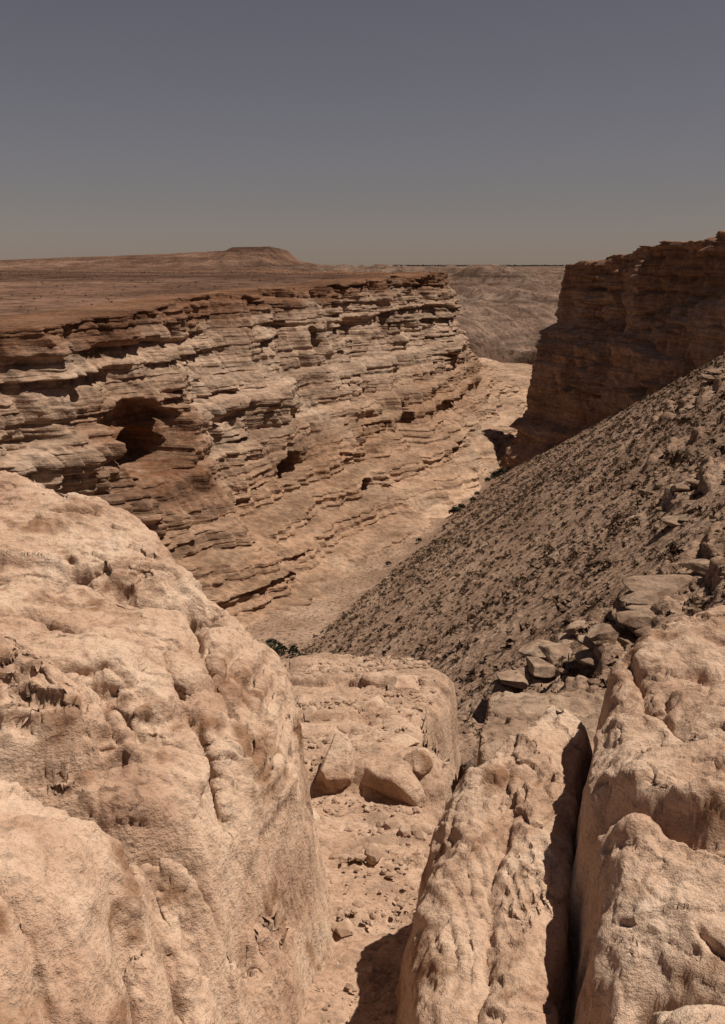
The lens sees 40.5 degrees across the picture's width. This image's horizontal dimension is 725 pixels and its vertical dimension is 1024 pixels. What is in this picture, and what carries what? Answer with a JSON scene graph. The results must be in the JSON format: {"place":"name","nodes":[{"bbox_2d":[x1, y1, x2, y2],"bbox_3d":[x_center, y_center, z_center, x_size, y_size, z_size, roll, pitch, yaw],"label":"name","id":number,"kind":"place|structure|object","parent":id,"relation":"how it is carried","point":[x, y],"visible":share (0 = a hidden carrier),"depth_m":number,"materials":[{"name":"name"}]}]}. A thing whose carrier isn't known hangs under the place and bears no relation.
{"place":"outdoors","nodes":[
{"label":"outdoors","id":0,"kind":"place"},
{"bbox_2d":[0,270,531,628],"bbox_3d":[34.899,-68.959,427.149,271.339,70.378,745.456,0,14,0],"label":"canyon wall","id":1,"kind":"structure","parent":0,"point":[250,456],"depth_m":205.44,"materials":[{"name":"stone"}]},
{"bbox_2d":[0,246,564,364],"bbox_3d":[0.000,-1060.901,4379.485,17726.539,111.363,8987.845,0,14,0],"label":"desert ground","id":2,"kind":"structure","parent":0,"point":[508,312],"depth_m":783.16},
{"bbox_2d":[0,270,392,310],"bbox_3d":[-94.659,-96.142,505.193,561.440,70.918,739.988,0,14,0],"label":"plateau shrubs","id":3,"kind":"object","parent":2,"relation":"on","point":[145,277],"visible":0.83,"depth_m":362.96,"materials":[{"name":"brown plant"}]},
{"bbox_2d":[388,264,564,265],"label":"distant tree line","id":4,"kind":"object","parent":2,"relation":"on","point":[488,264],"visible":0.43,"depth_m":3291.55,"materials":[{"name":"green plant"}]},
{"bbox_2d":[0,0,724,265],"label":"sky","id":5,"kind":"structure","parent":0,"point":[324,132],"materials":[{"name":"grey"}]},
{"bbox_2d":[282,652,462,1023],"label":"rocky ground","id":6,"kind":"structure","parent":0,"point":[433,727],"depth_m":7.46,"materials":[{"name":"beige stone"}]},
{"bbox_2d":[0,470,334,1023],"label":"limestone boulder","id":7,"kind":"object","parent":6,"relation":"on","point":[161,860],"visible":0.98,"depth_m":4.01,"materials":[{"name":"beige stone"}]},
{"bbox_2d":[313,808,319,821],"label":"boulder","id":8,"kind":"object","parent":6,"relation":"on","point":[316,817],"visible":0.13,"depth_m":7.26,"materials":[{"name":"stone"}]},
{"bbox_2d":[315,732,356,794],"bbox_3d":[-0.231,2.077,8.045,0.361,0.536,0.422,-9,16,-31],"label":"boulder","id":9,"kind":"object","parent":6,"relation":"on","point":[336,772],"visible":0.96,"depth_m":7.91,"materials":[{"name":"stone"}]},
{"bbox_2d":[349,734,363,740],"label":"boulder","id":10,"kind":"object","parent":6,"relation":"on","point":[360,737],"visible":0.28,"depth_m":9.00,"materials":[{"name":"stone"}]},
{"bbox_2d":[289,655,435,864],"bbox_3d":[-0.095,2.179,10.377,1.855,1.895,7.832,0,14,0],"label":"rubble","id":11,"kind":"object","parent":6,"relation":"on","point":[373,853],"visible":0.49,"depth_m":9.97,"materials":[{"name":"beige stone"}]},
{"bbox_2d":[360,966,374,973],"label":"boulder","id":12,"kind":"object","parent":6,"relation":"on","point":[369,969],"visible":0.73,"depth_m":4.83,"materials":[{"name":"stone"}]},
{"bbox_2d":[361,694,387,716],"bbox_3d":[0.130,2.096,10.585,0.265,0.209,0.483,3,14,12],"label":"boulder","id":13,"kind":"object","parent":6,"relation":"on","point":[375,705],"visible":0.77,"depth_m":10.44,"materials":[{"name":"stone"}]},
{"bbox_2d":[362,764,425,807],"bbox_3d":[0.183,2.187,7.900,0.658,0.402,0.271,11,18,38],"label":"boulder","id":14,"kind":"object","parent":6,"relation":"on","point":[399,782],"visible":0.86,"depth_m":7.75,"materials":[{"name":"stone"}]},
{"bbox_2d":[385,734,419,746],"bbox_3d":[0.308,2.098,8.834,0.360,0.144,0.243,5,15,21],"label":"boulder","id":15,"kind":"object","parent":6,"relation":"on","point":[407,740],"visible":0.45,"depth_m":8.84,"materials":[{"name":"stone"}]},
{"bbox_2d":[387,675,420,696],"bbox_3d":[0.508,2.168,12.102,0.452,0.290,0.439,0,14,0],"label":"boulder","id":16,"kind":"object","parent":6,"relation":"on","point":[405,684],"visible":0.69,"depth_m":12.03,"materials":[{"name":"stone"}]},
{"bbox_2d":[404,748,433,777],"bbox_3d":[0.464,2.049,8.036,0.238,0.247,0.250,-12,19,-41],"label":"boulder","id":17,"kind":"object","parent":6,"relation":"on","point":[420,761],"visible":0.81,"depth_m":7.96,"materials":[{"name":"stone"}]},
{"bbox_2d":[395,705,592,1023],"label":"limestone slab","id":18,"kind":"structure","parent":6,"relation":"on","point":[488,942],"depth_m":3.97,"materials":[{"name":"beige stone"}]},
{"bbox_2d":[245,354,724,768],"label":"scree hillside","id":19,"kind":"structure","parent":0,"point":[299,626],"depth_m":85.38,"materials":[{"name":"brown gravel"}]},
{"bbox_2d":[265,466,510,656],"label":"stream bushes","id":20,"kind":"object","parent":19,"relation":"on","point":[293,649],"visible":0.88,"depth_m":189.29,"materials":[{"name":"green plant"}]},
{"bbox_2d":[292,353,724,769],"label":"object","id":21,"kind":"object","parent":19,"relation":"on","point":[673,550],"visible":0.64,"depth_m":99.29,"materials":[{"name":"brown stone"}]},
{"bbox_2d":[302,352,724,733],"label":"scree rocks","id":22,"kind":"object","parent":19,"relation":"on","point":[592,681],"visible":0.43,"depth_m":83.15,"materials":[{"name":"stone"}]},
{"bbox_2d":[486,643,572,694],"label":"rock ledge","id":23,"kind":"object","parent":19,"relation":"on","point":[534,667],"visible":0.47,"depth_m":45.34,"materials":[{"name":"stone"}]},
{"bbox_2d":[462,689,604,774],"bbox_3d":[4.794,8.514,12.928,8.471,13.972,10.071,0,14,0],"label":"rock outcrop","id":24,"kind":"object","parent":19,"relation":"on","point":[508,713],"visible":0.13,"depth_m":13.15,"materials":[{"name":"stone"}]},
{"bbox_2d":[517,620,585,656],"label":"rock ledge","id":25,"kind":"object","parent":19,"relation":"on","point":[532,649],"visible":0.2,"depth_m":49.77,"materials":[{"name":"stone"}]},
{"bbox_2d":[571,603,657,666],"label":"rock ledge","id":26,"kind":"object","parent":19,"relation":"on","point":[636,619],"visible":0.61,"depth_m":42.12,"materials":[{"name":"stone"}]},
{"bbox_2d":[611,559,709,620],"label":"rock ledge","id":27,"kind":"object","parent":19,"relation":"on","point":[644,589],"visible":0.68,"depth_m":44.78,"materials":[{"name":"stone"}]},
{"bbox_2d":[660,514,691,526],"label":"rock ledge","id":28,"kind":"object","parent":19,"relation":"on","point":[674,521],"visible":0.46,"depth_m":57.51,"materials":[{"name":"stone"}]},
{"bbox_2d":[666,443,689,452],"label":"rock ledge","id":29,"kind":"object","parent":19,"relation":"on","point":[682,444],"visible":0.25,"depth_m":89.33,"materials":[{"name":"stone"}]},
{"bbox_2d":[671,479,700,498],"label":"rock ledge","id":30,"kind":"object","parent":19,"relation":"on","point":[683,486],"visible":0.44,"depth_m":64.18,"materials":[{"name":"stone"}]},
{"bbox_2d":[700,365,724,382],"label":"rock ledge","id":31,"kind":"object","parent":19,"relation":"on","point":[711,376],"visible":0.88,"depth_m":122.59,"materials":[{"name":"stone"}]},
{"bbox_2d":[497,231,724,470],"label":"canyon cliff","id":32,"kind":"structure","parent":0,"point":[625,330],"depth_m":258.20,"materials":[{"name":"stone"}]},
{"bbox_2d":[569,605,724,1023],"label":"limestone block","id":33,"kind":"structure","parent":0,"point":[647,919],"depth_m":3.51,"materials":[{"name":"beige stone"}]}
]}

